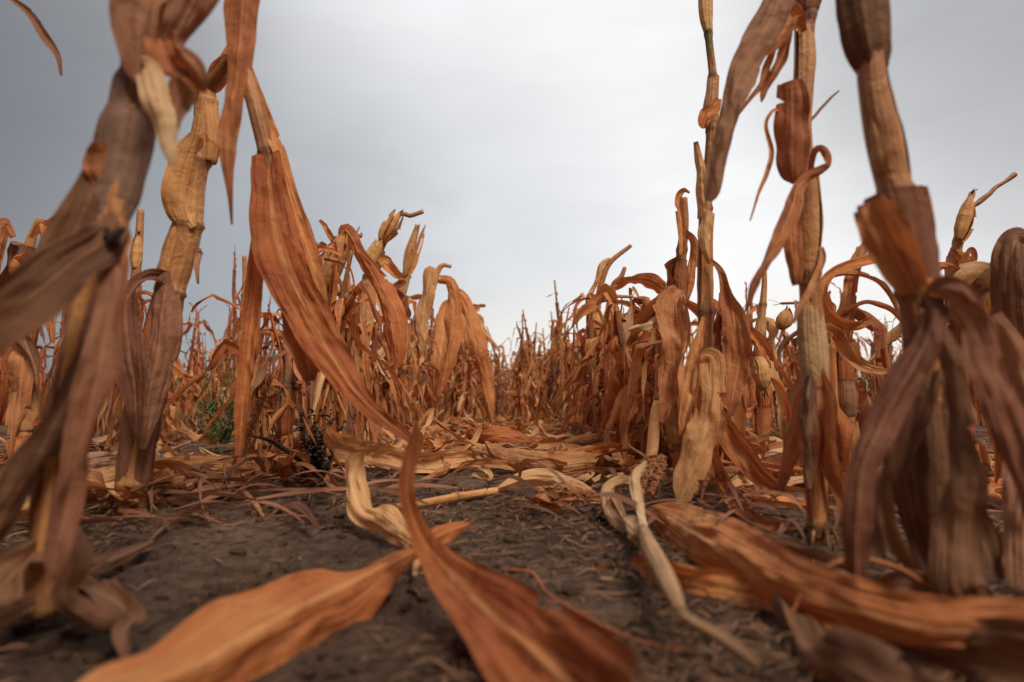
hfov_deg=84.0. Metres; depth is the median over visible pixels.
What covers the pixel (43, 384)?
distant corn
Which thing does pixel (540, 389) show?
corn plant
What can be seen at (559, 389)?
corn plant
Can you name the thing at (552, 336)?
corn plant
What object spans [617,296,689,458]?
corn plant
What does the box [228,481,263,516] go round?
fallen leaf
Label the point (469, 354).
corn plant
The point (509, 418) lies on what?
fallen leaf
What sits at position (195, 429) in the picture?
fallen leaf
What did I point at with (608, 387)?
corn plant
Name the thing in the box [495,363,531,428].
corn plant
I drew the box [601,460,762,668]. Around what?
fallen stalk
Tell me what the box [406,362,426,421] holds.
corn plant
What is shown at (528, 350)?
corn plant
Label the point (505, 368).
corn plant
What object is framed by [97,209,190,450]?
corn plant
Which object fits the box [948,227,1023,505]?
corn plant
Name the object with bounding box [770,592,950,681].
fallen leaf
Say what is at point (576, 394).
corn plant
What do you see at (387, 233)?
corn plant
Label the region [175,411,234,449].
fallen leaf
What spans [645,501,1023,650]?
fallen leaf
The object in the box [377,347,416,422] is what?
corn plant
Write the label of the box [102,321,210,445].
corn plant
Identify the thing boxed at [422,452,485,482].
fallen leaf
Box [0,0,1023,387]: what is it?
sky
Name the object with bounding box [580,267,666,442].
corn plant
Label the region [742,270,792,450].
corn plant
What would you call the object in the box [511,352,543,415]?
corn plant
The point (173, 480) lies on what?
fallen leaf
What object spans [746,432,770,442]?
fallen leaf
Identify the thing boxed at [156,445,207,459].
fallen leaf
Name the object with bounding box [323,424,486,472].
fallen leaf
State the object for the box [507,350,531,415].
corn plant
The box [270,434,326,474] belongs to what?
fallen leaf
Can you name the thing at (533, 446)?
fallen leaf
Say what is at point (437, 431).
fallen leaf
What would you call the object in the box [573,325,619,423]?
corn plant
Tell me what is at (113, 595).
fallen leaf
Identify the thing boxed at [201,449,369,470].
fallen leaf
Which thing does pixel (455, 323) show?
corn plant
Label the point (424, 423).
fallen leaf
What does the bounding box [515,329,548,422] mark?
corn plant
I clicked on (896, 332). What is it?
corn plant
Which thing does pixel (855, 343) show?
corn plant
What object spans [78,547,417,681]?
fallen leaf
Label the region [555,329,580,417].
corn plant
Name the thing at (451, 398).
corn plant
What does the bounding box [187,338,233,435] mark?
corn plant
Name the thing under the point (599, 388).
corn plant
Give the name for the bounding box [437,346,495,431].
corn plant
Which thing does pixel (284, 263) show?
corn plant
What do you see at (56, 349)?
corn plant
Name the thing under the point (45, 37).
corn leaf
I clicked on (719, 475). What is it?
fallen leaf
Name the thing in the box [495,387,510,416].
weed
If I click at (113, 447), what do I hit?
fallen leaf
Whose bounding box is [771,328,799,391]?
corn plant
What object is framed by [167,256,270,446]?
corn plant
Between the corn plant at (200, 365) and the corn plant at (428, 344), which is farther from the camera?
the corn plant at (428, 344)
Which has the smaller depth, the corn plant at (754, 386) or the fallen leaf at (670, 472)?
the fallen leaf at (670, 472)
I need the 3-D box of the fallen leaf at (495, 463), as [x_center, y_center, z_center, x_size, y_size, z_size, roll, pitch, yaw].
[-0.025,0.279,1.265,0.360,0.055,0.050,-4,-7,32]
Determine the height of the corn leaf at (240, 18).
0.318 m
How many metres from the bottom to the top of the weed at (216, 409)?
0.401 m
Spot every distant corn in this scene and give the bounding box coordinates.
[0,245,475,434]
[683,282,987,432]
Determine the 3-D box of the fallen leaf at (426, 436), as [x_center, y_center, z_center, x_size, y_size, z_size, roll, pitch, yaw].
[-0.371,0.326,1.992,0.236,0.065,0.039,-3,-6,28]
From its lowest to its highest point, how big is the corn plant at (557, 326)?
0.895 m
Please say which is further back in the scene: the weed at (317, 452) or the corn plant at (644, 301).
the corn plant at (644, 301)
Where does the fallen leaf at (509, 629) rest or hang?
on the ground
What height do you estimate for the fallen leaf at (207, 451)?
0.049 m
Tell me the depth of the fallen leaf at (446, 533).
0.61 m
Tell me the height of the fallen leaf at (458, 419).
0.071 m
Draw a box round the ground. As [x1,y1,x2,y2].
[0,399,1023,681]
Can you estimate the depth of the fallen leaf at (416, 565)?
0.56 m
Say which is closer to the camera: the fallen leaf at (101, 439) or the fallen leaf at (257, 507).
the fallen leaf at (257, 507)
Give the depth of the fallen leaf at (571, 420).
2.53 m
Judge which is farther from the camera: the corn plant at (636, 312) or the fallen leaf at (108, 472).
the corn plant at (636, 312)
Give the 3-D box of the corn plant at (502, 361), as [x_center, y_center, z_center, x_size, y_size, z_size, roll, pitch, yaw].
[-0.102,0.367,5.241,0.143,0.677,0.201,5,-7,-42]
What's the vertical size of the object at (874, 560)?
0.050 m
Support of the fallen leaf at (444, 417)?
on the ground
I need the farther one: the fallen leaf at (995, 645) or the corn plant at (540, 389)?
the corn plant at (540, 389)
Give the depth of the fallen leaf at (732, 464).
1.03 m
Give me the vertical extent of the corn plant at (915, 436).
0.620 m
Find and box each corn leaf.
[10,0,61,75]
[218,0,259,224]
[703,0,794,201]
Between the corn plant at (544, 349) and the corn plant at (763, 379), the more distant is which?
the corn plant at (544, 349)
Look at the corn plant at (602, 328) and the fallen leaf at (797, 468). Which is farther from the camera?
the corn plant at (602, 328)
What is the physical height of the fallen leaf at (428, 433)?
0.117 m
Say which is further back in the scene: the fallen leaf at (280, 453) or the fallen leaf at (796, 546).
the fallen leaf at (280, 453)
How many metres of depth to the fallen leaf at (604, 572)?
0.55 m
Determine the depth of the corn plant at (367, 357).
1.76 m
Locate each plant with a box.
[0,0,219,628]
[0,217,66,459]
[0,298,150,456]
[0,382,6,465]
[39,339,110,451]
[90,299,197,451]
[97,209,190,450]
[98,45,422,518]
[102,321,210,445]
[162,380,185,442]
[163,293,335,482]
[165,361,189,439]
[166,347,224,430]
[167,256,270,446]
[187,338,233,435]
[209,284,334,481]
[229,370,274,464]
[263,316,342,452]
[268,241,357,451]
[279,256,372,440]
[291,250,418,472]
[297,274,373,448]
[298,219,408,449]
[353,312,396,444]
[356,209,423,445]
[361,314,399,442]
[377,224,441,436]
[377,295,434,437]
[377,311,410,424]
[377,331,423,417]
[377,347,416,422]
[378,325,428,398]
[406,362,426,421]
[407,263,465,430]
[407,352,439,426]
[426,325,434,357]
[426,336,440,417]
[426,337,461,413]
[427,288,500,423]
[427,308,441,414]
[427,330,440,414]
[428,348,471,429]
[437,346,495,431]
[441,357,476,417]
[443,385,453,426]
[462,317,484,414]
[464,341,506,419]
[467,383,479,419]
[487,327,520,415]
[490,338,513,422]
[490,351,557,424]
[492,356,511,415]
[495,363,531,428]
[498,345,507,394]
[501,355,512,383]
[504,314,532,424]
[504,322,536,416]
[505,347,518,415]
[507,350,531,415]
[511,322,544,411]
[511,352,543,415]
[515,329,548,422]
[518,309,552,422]
[530,311,561,414]
[530,321,564,420]
[530,335,557,408]
[531,346,558,418]
[537,328,549,414]
[538,244,631,434]
[543,325,573,418]
[545,328,569,415]
[547,280,571,419]
[547,292,607,435]
[552,339,571,422]
[553,307,576,384]
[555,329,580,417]
[559,307,630,441]
[559,328,580,429]
[563,319,608,434]
[564,283,657,457]
[566,360,587,433]
[568,331,601,426]
[573,296,691,441]
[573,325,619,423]
[575,188,733,483]
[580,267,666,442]
[598,312,627,409]
[606,286,658,468]
[606,319,723,473]
[607,331,642,435]
[612,300,692,453]
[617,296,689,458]
[636,293,793,477]
[673,0,802,531]
[690,298,764,466]
[724,243,899,476]
[739,0,844,546]
[741,336,785,428]
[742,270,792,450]
[766,333,788,436]
[768,291,865,429]
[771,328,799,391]
[775,337,797,426]
[835,0,1023,597]
[851,317,895,397]
[851,319,865,415]
[856,172,1016,476]
[860,322,993,456]
[869,336,902,397]
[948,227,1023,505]
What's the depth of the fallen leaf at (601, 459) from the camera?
1.23 m
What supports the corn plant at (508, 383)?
on the ground
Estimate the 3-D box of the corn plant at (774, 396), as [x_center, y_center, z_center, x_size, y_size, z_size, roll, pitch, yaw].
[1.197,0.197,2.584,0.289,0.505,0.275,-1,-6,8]
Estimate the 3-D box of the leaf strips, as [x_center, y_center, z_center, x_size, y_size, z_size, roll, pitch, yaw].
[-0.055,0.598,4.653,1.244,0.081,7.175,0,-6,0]
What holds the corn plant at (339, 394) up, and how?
on the ground
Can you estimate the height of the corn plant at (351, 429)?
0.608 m
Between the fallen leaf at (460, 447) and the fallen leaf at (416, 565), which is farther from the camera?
the fallen leaf at (460, 447)
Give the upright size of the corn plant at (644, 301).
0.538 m
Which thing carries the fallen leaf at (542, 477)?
on the ground
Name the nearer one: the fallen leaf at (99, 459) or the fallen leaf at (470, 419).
the fallen leaf at (99, 459)
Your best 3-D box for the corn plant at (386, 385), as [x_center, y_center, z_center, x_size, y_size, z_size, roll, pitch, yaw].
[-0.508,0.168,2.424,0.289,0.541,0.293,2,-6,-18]
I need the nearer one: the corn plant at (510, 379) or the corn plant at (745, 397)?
the corn plant at (745, 397)
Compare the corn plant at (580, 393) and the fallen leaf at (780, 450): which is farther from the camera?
the corn plant at (580, 393)
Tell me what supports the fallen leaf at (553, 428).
on the ground
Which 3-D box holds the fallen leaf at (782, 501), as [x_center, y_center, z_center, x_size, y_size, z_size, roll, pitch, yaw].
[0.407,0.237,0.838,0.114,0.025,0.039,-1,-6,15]
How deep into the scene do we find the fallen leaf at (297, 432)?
1.86 m
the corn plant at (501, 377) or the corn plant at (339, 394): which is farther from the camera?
the corn plant at (501, 377)
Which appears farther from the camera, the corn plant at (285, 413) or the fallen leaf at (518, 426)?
the fallen leaf at (518, 426)
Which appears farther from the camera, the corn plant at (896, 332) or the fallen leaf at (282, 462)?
the corn plant at (896, 332)
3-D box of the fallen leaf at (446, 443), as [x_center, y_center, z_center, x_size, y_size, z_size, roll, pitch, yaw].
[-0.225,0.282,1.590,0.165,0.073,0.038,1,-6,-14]
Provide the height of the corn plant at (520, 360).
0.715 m
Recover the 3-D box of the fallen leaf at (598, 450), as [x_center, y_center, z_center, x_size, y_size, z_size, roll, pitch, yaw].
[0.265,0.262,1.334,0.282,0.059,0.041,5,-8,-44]
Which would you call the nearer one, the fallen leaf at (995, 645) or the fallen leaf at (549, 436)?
the fallen leaf at (995, 645)
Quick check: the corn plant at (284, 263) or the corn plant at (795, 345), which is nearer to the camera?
the corn plant at (284, 263)
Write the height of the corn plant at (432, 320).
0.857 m
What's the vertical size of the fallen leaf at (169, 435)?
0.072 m
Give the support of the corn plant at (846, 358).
on the ground
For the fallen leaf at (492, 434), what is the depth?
1.75 m
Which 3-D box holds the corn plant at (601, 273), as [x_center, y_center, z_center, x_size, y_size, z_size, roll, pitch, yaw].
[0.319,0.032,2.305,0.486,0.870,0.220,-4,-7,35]
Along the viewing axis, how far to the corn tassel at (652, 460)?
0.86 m
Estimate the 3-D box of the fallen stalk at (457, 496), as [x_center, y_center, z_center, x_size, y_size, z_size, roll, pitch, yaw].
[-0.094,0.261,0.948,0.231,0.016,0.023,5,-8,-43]
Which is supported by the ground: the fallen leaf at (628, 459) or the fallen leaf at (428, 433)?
the fallen leaf at (628, 459)
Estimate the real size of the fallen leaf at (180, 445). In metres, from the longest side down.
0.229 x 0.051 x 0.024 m
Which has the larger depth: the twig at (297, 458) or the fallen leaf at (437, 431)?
the fallen leaf at (437, 431)
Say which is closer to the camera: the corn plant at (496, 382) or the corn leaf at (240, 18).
the corn leaf at (240, 18)
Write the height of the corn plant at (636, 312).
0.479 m
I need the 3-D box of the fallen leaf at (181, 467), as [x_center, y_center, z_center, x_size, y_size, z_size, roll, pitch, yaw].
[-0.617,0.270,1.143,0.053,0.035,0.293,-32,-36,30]
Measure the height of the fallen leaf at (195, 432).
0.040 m
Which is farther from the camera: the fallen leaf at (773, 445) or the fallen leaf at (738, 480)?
the fallen leaf at (773, 445)
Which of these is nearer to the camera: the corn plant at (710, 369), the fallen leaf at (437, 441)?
the corn plant at (710, 369)
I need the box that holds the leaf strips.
[302,411,656,481]
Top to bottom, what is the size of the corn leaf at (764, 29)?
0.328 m
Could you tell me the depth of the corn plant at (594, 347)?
1.96 m
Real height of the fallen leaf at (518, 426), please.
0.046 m
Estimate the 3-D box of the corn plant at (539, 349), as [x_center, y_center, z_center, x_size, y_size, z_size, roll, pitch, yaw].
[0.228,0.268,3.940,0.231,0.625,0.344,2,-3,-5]
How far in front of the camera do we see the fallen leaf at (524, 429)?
2.37 m
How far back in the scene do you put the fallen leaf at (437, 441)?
1.64 m
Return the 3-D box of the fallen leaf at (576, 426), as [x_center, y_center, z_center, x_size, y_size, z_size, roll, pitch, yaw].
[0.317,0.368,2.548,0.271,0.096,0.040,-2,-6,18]
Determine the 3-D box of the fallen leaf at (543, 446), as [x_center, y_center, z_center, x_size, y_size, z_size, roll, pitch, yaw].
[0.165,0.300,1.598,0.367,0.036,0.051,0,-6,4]
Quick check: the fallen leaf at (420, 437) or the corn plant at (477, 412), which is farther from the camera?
the corn plant at (477, 412)
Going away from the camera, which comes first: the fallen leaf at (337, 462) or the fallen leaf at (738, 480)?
the fallen leaf at (738, 480)
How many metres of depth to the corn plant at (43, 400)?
1.64 m
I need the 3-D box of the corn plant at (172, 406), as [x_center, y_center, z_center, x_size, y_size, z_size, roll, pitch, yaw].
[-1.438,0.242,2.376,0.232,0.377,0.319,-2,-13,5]
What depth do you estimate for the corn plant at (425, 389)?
2.61 m
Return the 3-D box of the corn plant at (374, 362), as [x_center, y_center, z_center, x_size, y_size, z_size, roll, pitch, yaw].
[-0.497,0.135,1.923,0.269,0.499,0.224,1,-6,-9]
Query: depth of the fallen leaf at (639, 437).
1.33 m
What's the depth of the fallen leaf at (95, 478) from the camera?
0.87 m
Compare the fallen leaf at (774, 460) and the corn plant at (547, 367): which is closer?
the fallen leaf at (774, 460)
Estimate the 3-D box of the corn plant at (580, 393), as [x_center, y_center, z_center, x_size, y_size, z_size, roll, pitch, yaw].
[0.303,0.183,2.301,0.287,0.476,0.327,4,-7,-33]
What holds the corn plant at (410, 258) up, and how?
on the ground
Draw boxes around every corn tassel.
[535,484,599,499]
[627,454,666,498]
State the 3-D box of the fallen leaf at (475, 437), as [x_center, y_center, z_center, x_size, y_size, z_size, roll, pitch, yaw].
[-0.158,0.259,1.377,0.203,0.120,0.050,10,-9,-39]
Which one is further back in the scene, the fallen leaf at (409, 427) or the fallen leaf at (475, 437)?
the fallen leaf at (409, 427)
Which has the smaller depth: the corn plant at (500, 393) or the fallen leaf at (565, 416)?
the fallen leaf at (565, 416)
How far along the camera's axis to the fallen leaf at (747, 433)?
1.23 m
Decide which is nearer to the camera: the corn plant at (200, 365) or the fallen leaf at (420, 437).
the fallen leaf at (420, 437)
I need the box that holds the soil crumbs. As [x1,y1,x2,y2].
[0,437,1004,681]
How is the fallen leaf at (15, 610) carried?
on the ground
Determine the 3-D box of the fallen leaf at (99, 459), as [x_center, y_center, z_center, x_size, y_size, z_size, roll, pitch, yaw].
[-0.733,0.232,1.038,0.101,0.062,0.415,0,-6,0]
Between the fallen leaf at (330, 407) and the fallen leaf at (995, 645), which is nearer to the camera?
the fallen leaf at (995, 645)
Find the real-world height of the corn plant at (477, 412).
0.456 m
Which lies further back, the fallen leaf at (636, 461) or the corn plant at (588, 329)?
the corn plant at (588, 329)
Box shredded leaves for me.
[0,409,1002,546]
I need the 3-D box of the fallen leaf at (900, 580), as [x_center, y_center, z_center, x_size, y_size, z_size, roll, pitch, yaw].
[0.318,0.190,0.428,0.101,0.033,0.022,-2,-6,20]
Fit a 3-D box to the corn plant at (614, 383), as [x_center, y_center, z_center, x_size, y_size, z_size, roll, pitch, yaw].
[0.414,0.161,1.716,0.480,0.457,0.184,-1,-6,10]
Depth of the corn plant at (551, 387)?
3.86 m
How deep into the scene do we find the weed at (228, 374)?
2.59 m
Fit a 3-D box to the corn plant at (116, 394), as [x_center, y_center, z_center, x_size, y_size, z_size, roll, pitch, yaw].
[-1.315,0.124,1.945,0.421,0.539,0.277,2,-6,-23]
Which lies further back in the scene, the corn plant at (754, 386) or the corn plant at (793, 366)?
the corn plant at (754, 386)
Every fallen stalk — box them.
[393,487,504,509]
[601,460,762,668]
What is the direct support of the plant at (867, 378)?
on the ground
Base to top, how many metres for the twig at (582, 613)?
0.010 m
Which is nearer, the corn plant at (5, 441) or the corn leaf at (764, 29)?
the corn leaf at (764, 29)
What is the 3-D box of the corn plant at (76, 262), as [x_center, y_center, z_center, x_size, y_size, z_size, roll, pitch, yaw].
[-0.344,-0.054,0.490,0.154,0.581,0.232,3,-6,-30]
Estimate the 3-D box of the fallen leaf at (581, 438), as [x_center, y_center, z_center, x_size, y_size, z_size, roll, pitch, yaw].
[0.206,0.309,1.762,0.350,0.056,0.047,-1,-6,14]
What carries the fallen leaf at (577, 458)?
on the ground
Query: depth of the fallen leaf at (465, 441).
1.42 m
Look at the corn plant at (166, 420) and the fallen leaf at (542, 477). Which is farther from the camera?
the corn plant at (166, 420)
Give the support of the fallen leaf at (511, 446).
on the fallen leaf at (543, 446)
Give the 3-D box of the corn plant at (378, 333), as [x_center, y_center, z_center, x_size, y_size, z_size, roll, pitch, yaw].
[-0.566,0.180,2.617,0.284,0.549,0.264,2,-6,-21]
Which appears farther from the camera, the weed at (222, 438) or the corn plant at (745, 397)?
the weed at (222, 438)
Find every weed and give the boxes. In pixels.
[172,330,240,449]
[174,389,256,454]
[223,353,236,397]
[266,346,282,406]
[292,405,346,487]
[468,387,480,418]
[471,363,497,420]
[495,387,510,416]
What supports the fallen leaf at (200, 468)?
on the ground
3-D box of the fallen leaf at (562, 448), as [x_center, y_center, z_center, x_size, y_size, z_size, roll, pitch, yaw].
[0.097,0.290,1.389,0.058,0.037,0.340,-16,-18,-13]
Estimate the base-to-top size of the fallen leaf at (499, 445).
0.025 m
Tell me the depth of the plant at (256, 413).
0.99 m
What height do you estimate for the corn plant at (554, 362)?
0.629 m
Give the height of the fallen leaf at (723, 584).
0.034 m
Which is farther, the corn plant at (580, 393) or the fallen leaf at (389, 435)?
the corn plant at (580, 393)
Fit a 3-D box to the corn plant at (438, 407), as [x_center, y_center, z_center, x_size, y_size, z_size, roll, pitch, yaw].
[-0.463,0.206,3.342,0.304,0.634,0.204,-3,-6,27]
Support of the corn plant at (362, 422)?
on the ground
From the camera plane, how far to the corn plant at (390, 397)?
2.17 m
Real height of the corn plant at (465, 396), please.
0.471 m
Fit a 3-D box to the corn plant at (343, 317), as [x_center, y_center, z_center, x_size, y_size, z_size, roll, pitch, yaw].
[-0.387,0.054,1.355,0.305,0.551,0.285,0,-6,-2]
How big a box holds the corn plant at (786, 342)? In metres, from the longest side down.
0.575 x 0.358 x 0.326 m
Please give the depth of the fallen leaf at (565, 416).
2.43 m
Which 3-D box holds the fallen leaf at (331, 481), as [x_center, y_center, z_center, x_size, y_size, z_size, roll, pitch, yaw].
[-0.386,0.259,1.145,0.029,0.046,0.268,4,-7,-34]
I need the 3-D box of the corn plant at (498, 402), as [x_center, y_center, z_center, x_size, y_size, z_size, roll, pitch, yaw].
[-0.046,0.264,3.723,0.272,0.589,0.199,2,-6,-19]
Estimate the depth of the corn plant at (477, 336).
2.94 m
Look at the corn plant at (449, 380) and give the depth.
2.84 m
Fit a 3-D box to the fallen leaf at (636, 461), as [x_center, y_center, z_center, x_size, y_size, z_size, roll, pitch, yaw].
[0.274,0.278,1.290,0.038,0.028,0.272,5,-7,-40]
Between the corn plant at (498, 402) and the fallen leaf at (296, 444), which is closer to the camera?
the fallen leaf at (296, 444)
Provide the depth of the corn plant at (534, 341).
4.14 m
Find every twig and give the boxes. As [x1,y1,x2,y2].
[250,435,326,484]
[508,568,680,651]
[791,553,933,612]
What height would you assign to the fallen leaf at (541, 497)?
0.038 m
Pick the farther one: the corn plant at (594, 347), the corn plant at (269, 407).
the corn plant at (594, 347)
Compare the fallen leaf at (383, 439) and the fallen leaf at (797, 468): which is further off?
the fallen leaf at (383, 439)
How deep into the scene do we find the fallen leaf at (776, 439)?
1.85 m
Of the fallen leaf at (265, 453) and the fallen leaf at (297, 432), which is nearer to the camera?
the fallen leaf at (265, 453)
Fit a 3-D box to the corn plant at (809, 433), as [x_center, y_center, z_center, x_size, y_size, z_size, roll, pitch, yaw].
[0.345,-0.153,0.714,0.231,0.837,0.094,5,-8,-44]
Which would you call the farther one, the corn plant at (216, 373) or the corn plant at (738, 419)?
the corn plant at (216, 373)
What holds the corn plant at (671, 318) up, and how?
on the ground
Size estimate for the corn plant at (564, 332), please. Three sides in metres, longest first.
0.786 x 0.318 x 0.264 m
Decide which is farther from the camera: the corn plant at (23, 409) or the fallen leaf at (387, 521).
the corn plant at (23, 409)
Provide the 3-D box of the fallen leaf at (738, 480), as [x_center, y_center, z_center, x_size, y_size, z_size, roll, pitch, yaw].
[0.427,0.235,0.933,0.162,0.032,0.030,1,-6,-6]
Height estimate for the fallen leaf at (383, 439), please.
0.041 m
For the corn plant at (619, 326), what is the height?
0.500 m
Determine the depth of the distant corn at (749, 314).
3.49 m
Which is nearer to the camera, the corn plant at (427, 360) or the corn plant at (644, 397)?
the corn plant at (644, 397)
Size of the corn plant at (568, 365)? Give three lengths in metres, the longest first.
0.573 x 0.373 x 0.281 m
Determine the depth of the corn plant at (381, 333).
2.38 m
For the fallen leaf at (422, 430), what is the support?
on the ground
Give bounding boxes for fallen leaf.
[0,540,153,626]
[17,454,277,520]
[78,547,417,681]
[78,574,145,658]
[87,468,131,499]
[88,450,165,468]
[90,443,118,450]
[92,430,117,443]
[154,459,278,482]
[154,468,193,489]
[156,441,190,451]
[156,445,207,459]
[157,430,182,444]
[166,436,186,441]
[167,427,220,434]
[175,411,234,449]
[180,411,202,434]
[190,463,213,472]
[199,447,221,455]
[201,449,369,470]
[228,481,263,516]
[232,441,303,449]
[261,449,303,470]
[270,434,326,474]
[275,450,296,484]
[294,410,299,437]
[319,397,332,438]
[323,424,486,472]
[323,468,342,486]
[326,448,344,471]
[345,451,411,548]
[376,424,435,452]
[380,436,397,443]
[387,416,451,442]
[391,408,433,449]
[399,424,637,681]
[405,424,431,430]
[409,408,434,432]
[412,522,470,546]
[412,559,420,575]
[414,424,430,452]
[421,429,459,450]
[422,419,444,424]
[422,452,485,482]
[423,413,449,444]
[423,433,433,440]
[423,436,454,448]
[428,413,472,428]
[434,417,558,452]
[439,406,450,421]
[439,425,481,450]
[445,458,569,473]
[447,414,482,427]
[448,443,522,452]
[455,443,496,448]
[461,425,544,447]
[462,417,539,432]
[463,407,495,425]
[471,464,492,479]
[484,441,608,477]
[486,444,537,455]
[495,415,531,421]
[497,420,524,431]
[498,468,601,503]
[502,443,528,447]
[525,491,578,510]
[529,442,601,449]
[530,404,578,429]
[532,433,611,443]
[535,410,568,438]
[543,427,569,436]
[550,445,572,454]
[554,412,585,430]
[560,416,583,433]
[566,432,601,442]
[569,415,590,424]
[584,441,640,462]
[597,455,619,462]
[597,564,613,578]
[603,428,634,467]
[607,435,641,473]
[624,438,673,477]
[630,460,666,467]
[631,555,874,637]
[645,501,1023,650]
[663,427,755,486]
[707,471,724,479]
[718,448,846,471]
[721,459,798,471]
[725,475,803,493]
[739,456,780,491]
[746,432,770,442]
[746,494,833,511]
[754,527,844,568]
[755,441,782,450]
[759,447,782,460]
[769,437,782,441]
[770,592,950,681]
[872,571,934,594]
[879,617,1023,681]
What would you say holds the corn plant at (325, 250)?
on the ground
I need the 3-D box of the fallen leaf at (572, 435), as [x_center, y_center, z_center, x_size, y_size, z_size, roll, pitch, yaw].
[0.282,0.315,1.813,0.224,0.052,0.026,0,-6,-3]
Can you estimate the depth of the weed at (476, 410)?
2.88 m
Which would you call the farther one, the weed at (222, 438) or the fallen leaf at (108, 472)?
the weed at (222, 438)
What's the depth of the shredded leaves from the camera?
0.88 m
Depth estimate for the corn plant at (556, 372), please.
3.43 m
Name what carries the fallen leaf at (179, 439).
on the ground
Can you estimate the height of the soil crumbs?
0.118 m
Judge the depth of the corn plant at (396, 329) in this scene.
1.58 m
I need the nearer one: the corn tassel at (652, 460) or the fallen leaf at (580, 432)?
the corn tassel at (652, 460)
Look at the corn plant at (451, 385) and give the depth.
2.98 m
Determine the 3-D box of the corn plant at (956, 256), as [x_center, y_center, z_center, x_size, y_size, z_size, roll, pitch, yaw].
[1.020,-0.035,1.274,0.442,0.724,0.280,0,-6,0]
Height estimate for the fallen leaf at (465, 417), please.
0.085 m
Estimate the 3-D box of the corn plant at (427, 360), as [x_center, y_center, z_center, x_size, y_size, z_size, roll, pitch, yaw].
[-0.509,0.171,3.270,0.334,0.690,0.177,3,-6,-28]
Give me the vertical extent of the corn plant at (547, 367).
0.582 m
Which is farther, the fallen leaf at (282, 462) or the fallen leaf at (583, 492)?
the fallen leaf at (282, 462)
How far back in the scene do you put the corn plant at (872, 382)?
1.94 m
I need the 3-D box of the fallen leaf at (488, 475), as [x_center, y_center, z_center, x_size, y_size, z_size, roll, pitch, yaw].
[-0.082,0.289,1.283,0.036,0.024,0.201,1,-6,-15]
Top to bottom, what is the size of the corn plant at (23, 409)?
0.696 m

